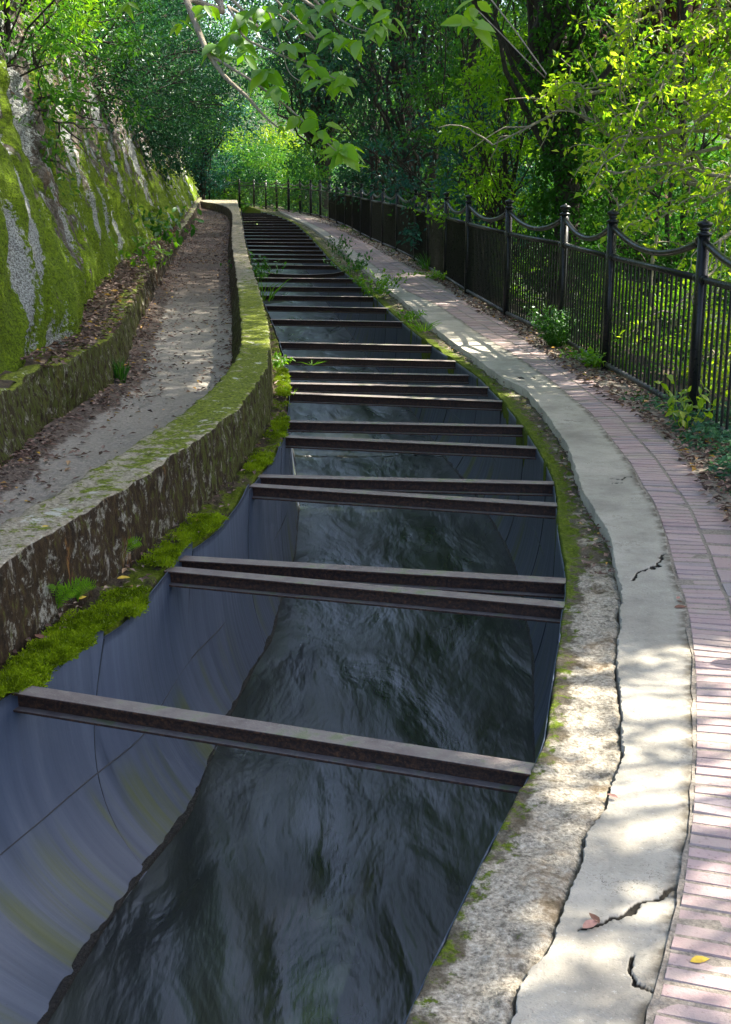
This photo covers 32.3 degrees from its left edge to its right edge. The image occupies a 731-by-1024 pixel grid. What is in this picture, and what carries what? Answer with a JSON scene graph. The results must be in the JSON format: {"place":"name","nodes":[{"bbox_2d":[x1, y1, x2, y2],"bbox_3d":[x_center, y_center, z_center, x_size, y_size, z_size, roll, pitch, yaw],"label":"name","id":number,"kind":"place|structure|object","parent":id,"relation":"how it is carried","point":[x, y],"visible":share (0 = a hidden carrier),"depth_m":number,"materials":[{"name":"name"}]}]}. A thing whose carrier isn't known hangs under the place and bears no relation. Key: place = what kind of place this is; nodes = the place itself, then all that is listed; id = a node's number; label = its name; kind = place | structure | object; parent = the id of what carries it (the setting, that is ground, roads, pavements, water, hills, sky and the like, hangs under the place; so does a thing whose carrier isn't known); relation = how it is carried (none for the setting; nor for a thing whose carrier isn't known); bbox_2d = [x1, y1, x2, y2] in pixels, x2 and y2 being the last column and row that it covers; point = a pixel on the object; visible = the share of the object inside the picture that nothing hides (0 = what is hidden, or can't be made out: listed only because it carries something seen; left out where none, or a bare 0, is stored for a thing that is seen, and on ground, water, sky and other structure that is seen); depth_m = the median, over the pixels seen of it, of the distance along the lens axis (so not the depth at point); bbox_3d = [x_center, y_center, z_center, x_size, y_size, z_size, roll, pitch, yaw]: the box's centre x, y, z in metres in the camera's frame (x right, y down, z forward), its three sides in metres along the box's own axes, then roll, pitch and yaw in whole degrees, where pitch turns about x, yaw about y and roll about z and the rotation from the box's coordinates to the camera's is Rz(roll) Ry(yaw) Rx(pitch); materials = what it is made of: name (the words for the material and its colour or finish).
{"place":"outdoors","nodes":[
{"label":"outdoors","id":0,"kind":"place"},
{"bbox_2d":[0,0,198,373],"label":"rock face","id":1,"kind":"object","parent":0,"point":[60,257],"visible":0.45,"depth_m":12.30},
{"bbox_2d":[0,0,123,195],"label":"shrub","id":2,"kind":"object","parent":1,"relation":"hanging from","point":[55,95],"visible":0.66,"depth_m":12.26,"materials":[{"name":"green plant"}]},
{"bbox_2d":[20,0,116,125],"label":"shrub","id":3,"kind":"object","parent":1,"relation":"on","point":[84,8],"visible":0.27,"depth_m":14.06,"materials":[{"name":"green plant"}]},
{"bbox_2d":[38,0,174,140],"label":"shrub","id":4,"kind":"object","parent":1,"relation":"on","point":[113,9],"visible":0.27,"depth_m":17.86,"materials":[{"name":"green plant"}]},
{"bbox_2d":[67,0,215,143],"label":"shrub","id":5,"kind":"object","parent":1,"relation":"on","point":[128,81],"visible":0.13,"depth_m":21.81,"materials":[{"name":"green plant"}]},
{"bbox_2d":[129,206,203,244],"bbox_3d":[-3.338,-4.873,21.463,1.096,0.664,1.308,-12,19,-37],"label":"weed","id":6,"kind":"object","parent":1,"relation":"hanging from","point":[157,230],"visible":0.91,"depth_m":21.43,"materials":[{"name":"green plant"}]},
{"bbox_2d":[106,0,232,103],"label":"tree","id":7,"kind":"object","parent":1,"relation":"on","point":[214,25],"visible":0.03,"depth_m":41.66,"materials":[{"name":"green plant"}]},
{"bbox_2d":[106,0,248,190],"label":"shrub","id":8,"kind":"object","parent":1,"relation":"on","point":[178,164],"visible":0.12,"depth_m":34.96,"materials":[{"name":"green plant"}]},
{"bbox_2d":[95,0,262,172],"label":"shrub","id":9,"kind":"object","parent":1,"relation":"on","point":[157,124],"visible":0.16,"depth_m":27.54,"materials":[{"name":"green plant"}]},
{"bbox_2d":[108,3,262,184],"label":"shrub","id":10,"kind":"object","parent":1,"relation":"on","point":[211,112],"visible":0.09,"depth_m":44.06,"materials":[{"name":"green plant"}]},
{"bbox_2d":[169,0,249,160],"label":"shrub","id":11,"kind":"object","parent":1,"relation":"on","point":[205,112],"visible":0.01,"depth_m":54.41,"materials":[{"name":"green plant"}]},
{"bbox_2d":[186,66,269,199],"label":"tree","id":12,"kind":"object","parent":1,"relation":"on","point":[203,182],"visible":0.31,"depth_m":68.89,"materials":[{"name":"green plant"}]},
{"bbox_2d":[114,0,546,171],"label":"tree","id":13,"kind":"object","parent":1,"relation":"on","point":[347,154],"visible":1,"depth_m":5.31,"materials":[{"name":"green plant"}]},
{"bbox_2d":[0,208,232,525],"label":"footpath","id":14,"kind":"structure","parent":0,"point":[176,388],"depth_m":10.84,"materials":[{"name":"grey concrete"}]},
{"bbox_2d":[0,197,201,465],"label":"stone kerb","id":15,"kind":"structure","parent":14,"relation":"on","point":[35,398],"depth_m":9.53,"materials":[{"name":"stone"}]},
{"bbox_2d":[0,197,198,387],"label":"leafy bed","id":16,"kind":"object","parent":15,"relation":"on","point":[5,383],"visible":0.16,"depth_m":12.60,"materials":[{"name":"green plant"}]},
{"bbox_2d":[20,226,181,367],"bbox_3d":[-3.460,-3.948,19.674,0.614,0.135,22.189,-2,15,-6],"label":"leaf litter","id":17,"kind":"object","parent":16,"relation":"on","point":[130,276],"visible":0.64,"depth_m":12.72,"materials":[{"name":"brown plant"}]},
{"bbox_2d":[110,232,179,268],"bbox_3d":[-3.096,-3.727,17.968,1.150,0.550,0.993,11,18,34],"label":"weed","id":18,"kind":"object","parent":16,"relation":"on","point":[151,261],"visible":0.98,"depth_m":17.83,"materials":[{"name":"green plant"}]},
{"bbox_2d":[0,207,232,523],"bbox_3d":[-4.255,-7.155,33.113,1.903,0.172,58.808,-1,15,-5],"label":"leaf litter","id":19,"kind":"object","parent":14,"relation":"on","point":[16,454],"visible":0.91,"depth_m":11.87,"materials":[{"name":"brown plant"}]},
{"bbox_2d":[111,357,131,382],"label":"grass tuft","id":20,"kind":"object","parent":14,"relation":"on","point":[122,374],"visible":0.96,"depth_m":10.82,"materials":[{"name":"green plant"}]},
{"bbox_2d":[0,200,273,670],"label":"parapet wall","id":21,"kind":"structure","parent":14,"relation":"on","point":[152,488],"depth_m":6.25,"materials":[{"name":"stone"}]},
{"bbox_2d":[47,229,533,1023],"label":"water","id":22,"kind":"structure","parent":0,"point":[273,889],"depth_m":5.49,"materials":[{"name":"grey liquid"}]},
{"bbox_2d":[201,0,703,74],"label":"sky","id":23,"kind":"structure","parent":0,"point":[227,11],"materials":[{"name":"white"}]},
{"bbox_2d":[211,55,730,810],"bbox_3d":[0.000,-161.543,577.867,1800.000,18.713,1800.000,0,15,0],"label":"ground","id":24,"kind":"structure","parent":0,"point":[519,277],"depth_m":128.09,"materials":[{"name":"green plant"}]},
{"bbox_2d":[0,208,287,699],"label":"canal ledge","id":25,"kind":"object","parent":24,"relation":"on","point":[157,573],"visible":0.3,"depth_m":7.00,"materials":[{"name":"green plant"}]},
{"bbox_2d":[47,577,87,608],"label":"fern","id":26,"kind":"object","parent":25,"relation":"on","point":[71,593],"visible":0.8,"depth_m":5.20,"materials":[{"name":"green plant"}]},
{"bbox_2d":[73,578,95,601],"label":"fern","id":27,"kind":"object","parent":25,"relation":"on","point":[80,592],"visible":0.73,"depth_m":5.38,"materials":[{"name":"green plant"}]},
{"bbox_2d":[0,308,288,668],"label":"leaf litter","id":28,"kind":"object","parent":25,"relation":"on","point":[106,587],"visible":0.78,"depth_m":6.53,"materials":[{"name":"green plant"}]},
{"bbox_2d":[0,367,291,696],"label":"moss","id":29,"kind":"object","parent":25,"relation":"on","point":[36,663],"visible":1,"depth_m":5.22,"materials":[{"name":"green plant"}]},
{"bbox_2d":[220,251,285,279],"bbox_3d":[-1.879,-4.152,21.332,0.863,0.445,1.032,13,20,39],"label":"weed","id":30,"kind":"object","parent":25,"relation":"on","point":[258,273],"visible":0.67,"depth_m":21.35,"materials":[{"name":"green plant"}]},
{"bbox_2d":[243,224,296,226],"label":"crossbeam","id":31,"kind":"object","parent":25,"relation":"attached to","point":[269,225],"visible":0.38,"depth_m":44.42,"materials":[{"name":"metal"}]},
{"bbox_2d":[244,236,309,238],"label":"crossbeam","id":32,"kind":"object","parent":25,"relation":"attached to","point":[276,237],"visible":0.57,"depth_m":36.40,"materials":[{"name":"metal"}]},
{"bbox_2d":[245,239,312,241],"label":"crossbeam","id":33,"kind":"object","parent":25,"relation":"attached to","point":[278,240],"visible":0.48,"depth_m":34.54,"materials":[{"name":"metal"}]},
{"bbox_2d":[247,242,314,245],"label":"crossbeam","id":34,"kind":"object","parent":25,"relation":"attached to","point":[278,244],"visible":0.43,"depth_m":33.10,"materials":[{"name":"metal"}]},
{"bbox_2d":[247,246,318,249],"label":"crossbeam","id":35,"kind":"object","parent":25,"relation":"attached to","point":[280,248],"visible":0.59,"depth_m":31.33,"materials":[{"name":"metal"}]},
{"bbox_2d":[272,351,294,367],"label":"weed","id":36,"kind":"object","parent":25,"relation":"on","point":[276,363],"visible":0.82,"depth_m":11.82,"materials":[{"name":"green plant"}]},
{"bbox_2d":[266,271,344,277],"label":"crossbeam","id":37,"kind":"object","parent":25,"relation":"attached to","point":[328,275],"visible":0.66,"depth_m":23.51,"materials":[{"name":"metal"}]},
{"bbox_2d":[187,96,253,154],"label":"tree","id":38,"kind":"object","parent":24,"relation":"on","point":[231,146],"visible":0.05,"depth_m":88.74,"materials":[{"name":"green plant"}]},
{"bbox_2d":[214,124,310,183],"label":"tree","id":39,"kind":"object","parent":24,"relation":"on","point":[268,134],"visible":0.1,"depth_m":83.94,"materials":[{"name":"green plant"}]},
{"bbox_2d":[0,211,565,1023],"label":"steel flume","id":40,"kind":"object","parent":24,"relation":"on","point":[92,819],"visible":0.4,"depth_m":5.28,"materials":[{"name":"grey metal"}]},
{"bbox_2d":[218,0,441,214],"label":"tree","id":41,"kind":"object","parent":24,"relation":"on","point":[313,46],"visible":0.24,"depth_m":54.43,"materials":[{"name":"green plant"}]},
{"bbox_2d":[300,0,419,200],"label":"tree","id":42,"kind":"object","parent":24,"relation":"on","point":[374,92],"visible":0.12,"depth_m":39.62,"materials":[{"name":"green plant"}]},
{"bbox_2d":[322,110,462,211],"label":"shrub","id":43,"kind":"object","parent":24,"relation":"on","point":[357,178],"visible":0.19,"depth_m":41.53,"materials":[{"name":"green plant"}]},
{"bbox_2d":[261,0,526,210],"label":"tree","id":44,"kind":"object","parent":24,"relation":"on","point":[406,154],"visible":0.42,"depth_m":34.96,"materials":[{"name":"green plant"}]},
{"bbox_2d":[244,205,621,1023],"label":"canal coping","id":45,"kind":"object","parent":24,"relation":"on","point":[500,939],"visible":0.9,"depth_m":3.78,"materials":[{"name":"grey concrete"}]},
{"bbox_2d":[7,686,534,793],"bbox_3d":[-0.374,0.757,4.266,1.915,0.077,0.082,5,16,19],"label":"crossbeam","id":46,"kind":"object","parent":45,"relation":"attached to","point":[454,767],"visible":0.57,"depth_m":4.22,"materials":[{"name":"metal"}]},
{"bbox_2d":[248,250,323,253],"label":"crossbeam","id":47,"kind":"object","parent":45,"relation":"attached to","point":[281,252],"visible":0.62,"depth_m":29.65,"materials":[{"name":"metal"}]},
{"bbox_2d":[253,255,325,258],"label":"crossbeam","id":48,"kind":"object","parent":45,"relation":"attached to","point":[297,256],"visible":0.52,"depth_m":28.22,"materials":[{"name":"metal"}]},
{"bbox_2d":[252,259,330,263],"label":"crossbeam","id":49,"kind":"object","parent":45,"relation":"attached to","point":[296,261],"visible":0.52,"depth_m":26.74,"materials":[{"name":"metal"}]},
{"bbox_2d":[252,265,336,269],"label":"crossbeam","id":50,"kind":"object","parent":45,"relation":"attached to","point":[309,267],"visible":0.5,"depth_m":24.98,"materials":[{"name":"metal"}]},
{"bbox_2d":[255,278,353,283],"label":"crossbeam","id":51,"kind":"object","parent":45,"relation":"attached to","point":[305,280],"visible":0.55,"depth_m":22.04,"materials":[{"name":"metal"}]},
{"bbox_2d":[259,286,363,292],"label":"crossbeam","id":52,"kind":"object","parent":45,"relation":"attached to","point":[325,289],"visible":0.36,"depth_m":20.32,"materials":[{"name":"metal"}]},
{"bbox_2d":[261,295,373,301],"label":"crossbeam","id":53,"kind":"object","parent":45,"relation":"attached to","point":[323,298],"visible":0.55,"depth_m":18.95,"materials":[{"name":"metal"}]},
{"bbox_2d":[264,305,388,313],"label":"crossbeam","id":54,"kind":"object","parent":45,"relation":"attached to","point":[326,309],"visible":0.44,"depth_m":17.41,"materials":[{"name":"metal"}]},
{"bbox_2d":[270,319,402,327],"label":"crossbeam","id":55,"kind":"object","parent":45,"relation":"attached to","point":[338,323],"visible":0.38,"depth_m":15.79,"materials":[{"name":"metal"}]},
{"bbox_2d":[322,234,355,256],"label":"weed","id":56,"kind":"object","parent":45,"relation":"on","point":[341,246],"visible":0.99,"depth_m":27.35,"materials":[{"name":"green plant"}]},
{"bbox_2d":[323,249,372,273],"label":"weed","id":57,"kind":"object","parent":45,"relation":"on","point":[360,264],"visible":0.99,"depth_m":22.60,"materials":[{"name":"green plant"}]},
{"bbox_2d":[278,342,431,352],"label":"crossbeam","id":58,"kind":"object","parent":45,"relation":"attached to","point":[406,348],"visible":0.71,"depth_m":13.71,"materials":[{"name":"metal"}]},
{"bbox_2d":[164,566,564,623],"bbox_3d":[-0.035,0.370,5.712,1.871,0.077,0.082,4,16,15],"label":"crossbeam","id":59,"kind":"object","parent":45,"relation":"attached to","point":[515,608],"visible":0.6,"depth_m":5.68,"materials":[{"name":"metal"}]},
{"bbox_2d":[179,556,565,598],"bbox_3d":[0.007,0.305,5.968,1.860,0.077,0.082,3,15,11],"label":"crossbeam","id":60,"kind":"object","parent":45,"relation":"attached to","point":[509,585],"visible":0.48,"depth_m":5.93,"materials":[{"name":"metal"}]},
{"bbox_2d":[282,357,468,368],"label":"crossbeam","id":61,"kind":"object","parent":45,"relation":"attached to","point":[394,363],"visible":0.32,"depth_m":12.57,"materials":[{"name":"metal"}]},
{"bbox_2d":[287,371,468,383],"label":"crossbeam","id":62,"kind":"object","parent":45,"relation":"attached to","point":[381,377],"visible":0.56,"depth_m":11.99,"materials":[{"name":"metal"}]},
{"bbox_2d":[340,265,415,298],"bbox_3d":[0.122,-3.359,18.391,1.170,0.449,1.052,9,17,29],"label":"weed","id":63,"kind":"object","parent":45,"relation":"on","point":[382,282],"visible":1,"depth_m":18.42,"materials":[{"name":"green plant"}]},
{"bbox_2d":[282,382,506,395],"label":"crossbeam","id":64,"kind":"object","parent":45,"relation":"attached to","point":[398,389],"visible":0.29,"depth_m":11.07,"materials":[{"name":"metal"}]},
{"bbox_2d":[288,392,502,410],"bbox_3d":[0.231,-0.920,10.485,1.820,0.077,0.082,3,15,12],"label":"crossbeam","id":65,"kind":"object","parent":45,"relation":"attached to","point":[404,401],"visible":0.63,"depth_m":10.46,"materials":[{"name":"metal"}]},
{"bbox_2d":[249,483,556,518],"bbox_3d":[0.200,-0.065,7.307,1.825,0.077,0.082,4,16,14],"label":"crossbeam","id":66,"kind":"object","parent":45,"relation":"attached to","point":[475,505],"visible":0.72,"depth_m":7.29,"materials":[{"name":"metal"}]},
{"bbox_2d":[257,474,553,496],"bbox_3d":[0.279,-0.162,7.681,1.884,0.077,0.082,2,15,6],"label":"crossbeam","id":67,"kind":"object","parent":45,"relation":"attached to","point":[466,486],"visible":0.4,"depth_m":7.67,"materials":[{"name":"metal"}]},
{"bbox_2d":[283,435,536,459],"bbox_3d":[0.296,-0.452,8.768,1.789,0.077,0.082,3,15,12],"label":"crossbeam","id":68,"kind":"object","parent":45,"relation":"attached to","point":[420,447],"visible":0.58,"depth_m":8.75,"materials":[{"name":"metal"}]},
{"bbox_2d":[394,309,426,321],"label":"weed","id":69,"kind":"object","parent":45,"relation":"on","point":[409,316],"visible":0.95,"depth_m":15.38,"materials":[{"name":"green plant"}]},
{"bbox_2d":[288,420,540,436],"bbox_3d":[0.351,-0.618,9.352,1.883,0.077,0.082,2,15,6],"label":"crossbeam","id":70,"kind":"object","parent":45,"relation":"attached to","point":[446,429],"visible":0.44,"depth_m":9.35,"materials":[{"name":"metal"}]},
{"bbox_2d":[336,251,614,574],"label":"leaf litter","id":71,"kind":"object","parent":45,"relation":"on","point":[595,544],"visible":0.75,"depth_m":7.17,"materials":[{"name":"plant"}]},
{"bbox_2d":[369,0,504,209],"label":"tree","id":72,"kind":"object","parent":24,"relation":"on","point":[422,50],"visible":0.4,"depth_m":32.24,"materials":[{"name":"green plant"}]},
{"bbox_2d":[372,0,526,220],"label":"tree","id":73,"kind":"object","parent":24,"relation":"on","point":[476,43],"visible":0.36,"depth_m":25.56,"materials":[{"name":"green plant"}]},
{"bbox_2d":[178,0,730,384],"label":"woodland","id":74,"kind":"object","parent":24,"relation":"on","point":[257,164],"visible":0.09,"depth_m":59.87,"materials":[{"name":"green plant"}]},
{"bbox_2d":[400,0,527,223],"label":"tree","id":75,"kind":"object","parent":24,"relation":"on","point":[450,34],"visible":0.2,"depth_m":28.02,"materials":[{"name":"green plant"}]},
{"bbox_2d":[356,87,576,282],"bbox_3d":[2.183,-5.713,24.028,4.818,4.709,4.279,0,15,0],"label":"shrub","id":76,"kind":"object","parent":24,"relation":"on","point":[406,231],"visible":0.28,"depth_m":24.04,"materials":[{"name":"green plant"}]},
{"bbox_2d":[387,0,600,224],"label":"tree","id":77,"kind":"object","parent":24,"relation":"on","point":[447,83],"visible":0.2,"depth_m":27.91,"materials":[{"name":"green plant"}]},
{"bbox_2d":[405,2,598,304],"bbox_3d":[2.332,-5.294,20.739,3.340,5.811,3.373,0,15,0],"label":"tree","id":78,"kind":"object","parent":24,"relation":"on","point":[500,192],"visible":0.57,"depth_m":20.43,"materials":[{"name":"green plant"}]},
{"bbox_2d":[426,0,658,320],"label":"tree","id":79,"kind":"object","parent":24,"relation":"on","point":[511,52],"visible":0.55,"depth_m":18.01,"materials":[{"name":"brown plant"}]},
{"bbox_2d":[518,0,610,329],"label":"climbing vine","id":80,"kind":"object","parent":79,"relation":"attached to","point":[544,202],"visible":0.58,"depth_m":17.98,"materials":[{"name":"green plant"}]},
{"bbox_2d":[438,0,730,347],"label":"tree","id":81,"kind":"object","parent":24,"relation":"on","point":[707,113],"visible":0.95,"depth_m":11.54,"materials":[{"name":"green plant"}]},
{"bbox_2d":[472,0,729,287],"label":"tree","id":82,"kind":"object","parent":24,"relation":"on","point":[607,28],"visible":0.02,"depth_m":24.26,"materials":[{"name":"green plant"}]},
{"bbox_2d":[490,281,730,399],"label":"undergrowth","id":83,"kind":"object","parent":24,"relation":"on","point":[636,347],"depth_m":12.44,"materials":[{"name":"green plant"}]},
{"bbox_2d":[512,0,730,356],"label":"tree","id":84,"kind":"object","parent":24,"relation":"on","point":[673,13],"visible":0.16,"depth_m":19.45,"materials":[{"name":"green plant"}]},
{"bbox_2d":[520,15,730,342],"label":"tree","id":85,"kind":"object","parent":24,"relation":"on","point":[618,177],"visible":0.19,"depth_m":18.35,"materials":[{"name":"green plant"}]},
{"bbox_2d":[611,315,646,372],"bbox_3d":[2.329,-1.475,11.186,0.341,0.531,0.337,0,15,0],"label":"shrub","id":86,"kind":"object","parent":24,"relation":"on","point":[615,340],"visible":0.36,"depth_m":11.18,"materials":[{"name":"green plant"}]},
{"bbox_2d":[532,235,730,383],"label":"shrub","id":87,"kind":"object","parent":24,"relation":"on","point":[652,257],"visible":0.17,"depth_m":14.43,"materials":[{"name":"green plant"}]},
{"bbox_2d":[552,155,730,376],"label":"shrub","id":88,"kind":"object","parent":24,"relation":"on","point":[668,261],"visible":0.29,"depth_m":16.17,"materials":[{"name":"green plant"}]},
{"bbox_2d":[627,0,724,331],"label":"tree","id":89,"kind":"object","parent":24,"relation":"on","point":[683,13],"visible":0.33,"depth_m":17.05,"materials":[{"name":"brown plant"}]},
{"bbox_2d":[654,300,730,396],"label":"shrub","id":90,"kind":"object","parent":24,"relation":"on","point":[723,362],"visible":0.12,"depth_m":11.06,"materials":[{"name":"green plant"}]},
{"bbox_2d":[690,135,730,173],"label":"tree","id":91,"kind":"object","parent":24,"relation":"on","point":[720,157],"visible":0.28,"depth_m":18.66,"materials":[{"name":"green plant"}]},
{"bbox_2d":[267,205,692,1023],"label":"pavement","id":92,"kind":"structure","parent":0,"point":[609,965],"depth_m":4.02,"materials":[{"name":"concrete"}]},
{"bbox_2d":[241,210,730,429],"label":"verge","id":93,"kind":"structure","parent":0,"point":[681,385],"depth_m":11.67,"materials":[{"name":"soil"}]},
{"bbox_2d":[197,178,730,437],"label":"iron fence","id":94,"kind":"object","parent":93,"relation":"on","point":[462,253],"visible":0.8,"depth_m":12.90,"materials":[{"name":"black metal"}]},
{"bbox_2d":[338,225,729,420],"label":"ground cover","id":95,"kind":"object","parent":93,"relation":"on","point":[642,390],"visible":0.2,"depth_m":11.66,"materials":[{"name":"green plant"}]},
{"bbox_2d":[263,203,730,1023],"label":"path","id":96,"kind":"structure","parent":0,"point":[712,641],"depth_m":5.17,"materials":[{"name":"brick"}]},
{"bbox_2d":[413,267,446,280],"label":"weed","id":97,"kind":"object","parent":96,"relation":"on","point":[435,275],"visible":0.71,"depth_m":21.08,"materials":[{"name":"green plant"}]},
{"bbox_2d":[308,218,730,527],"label":"leaf litter","id":98,"kind":"object","parent":96,"relation":"on","point":[720,484],"visible":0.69,"depth_m":10.29,"materials":[{"name":"brown plant"}]},
{"bbox_2d":[523,304,591,346],"bbox_3d":[1.979,-1.915,12.972,0.724,0.451,0.683,12,19,38],"label":"bush","id":99,"kind":"object","parent":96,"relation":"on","point":[556,331],"visible":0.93,"depth_m":12.91,"materials":[{"name":"green plant"}]},
{"bbox_2d":[560,345,624,369],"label":"weed","id":100,"kind":"object","parent":96,"relation":"on","point":[593,360],"visible":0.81,"depth_m":11.70,"materials":[{"name":"green plant"}]},
{"bbox_2d":[619,385,730,495],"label":"ground cover","id":101,"kind":"object","parent":96,"relation":"on","point":[702,427],"visible":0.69,"depth_m":8.44,"materials":[{"name":"green plant"}]},
{"bbox_2d":[655,372,726,432],"bbox_3d":[2.241,-0.766,8.818,0.500,0.398,0.502,0,15,0],"label":"weed","id":102,"kind":"object","parent":96,"relation":"on","point":[701,401],"visible":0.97,"depth_m":8.72,"materials":[{"name":"green plant"}]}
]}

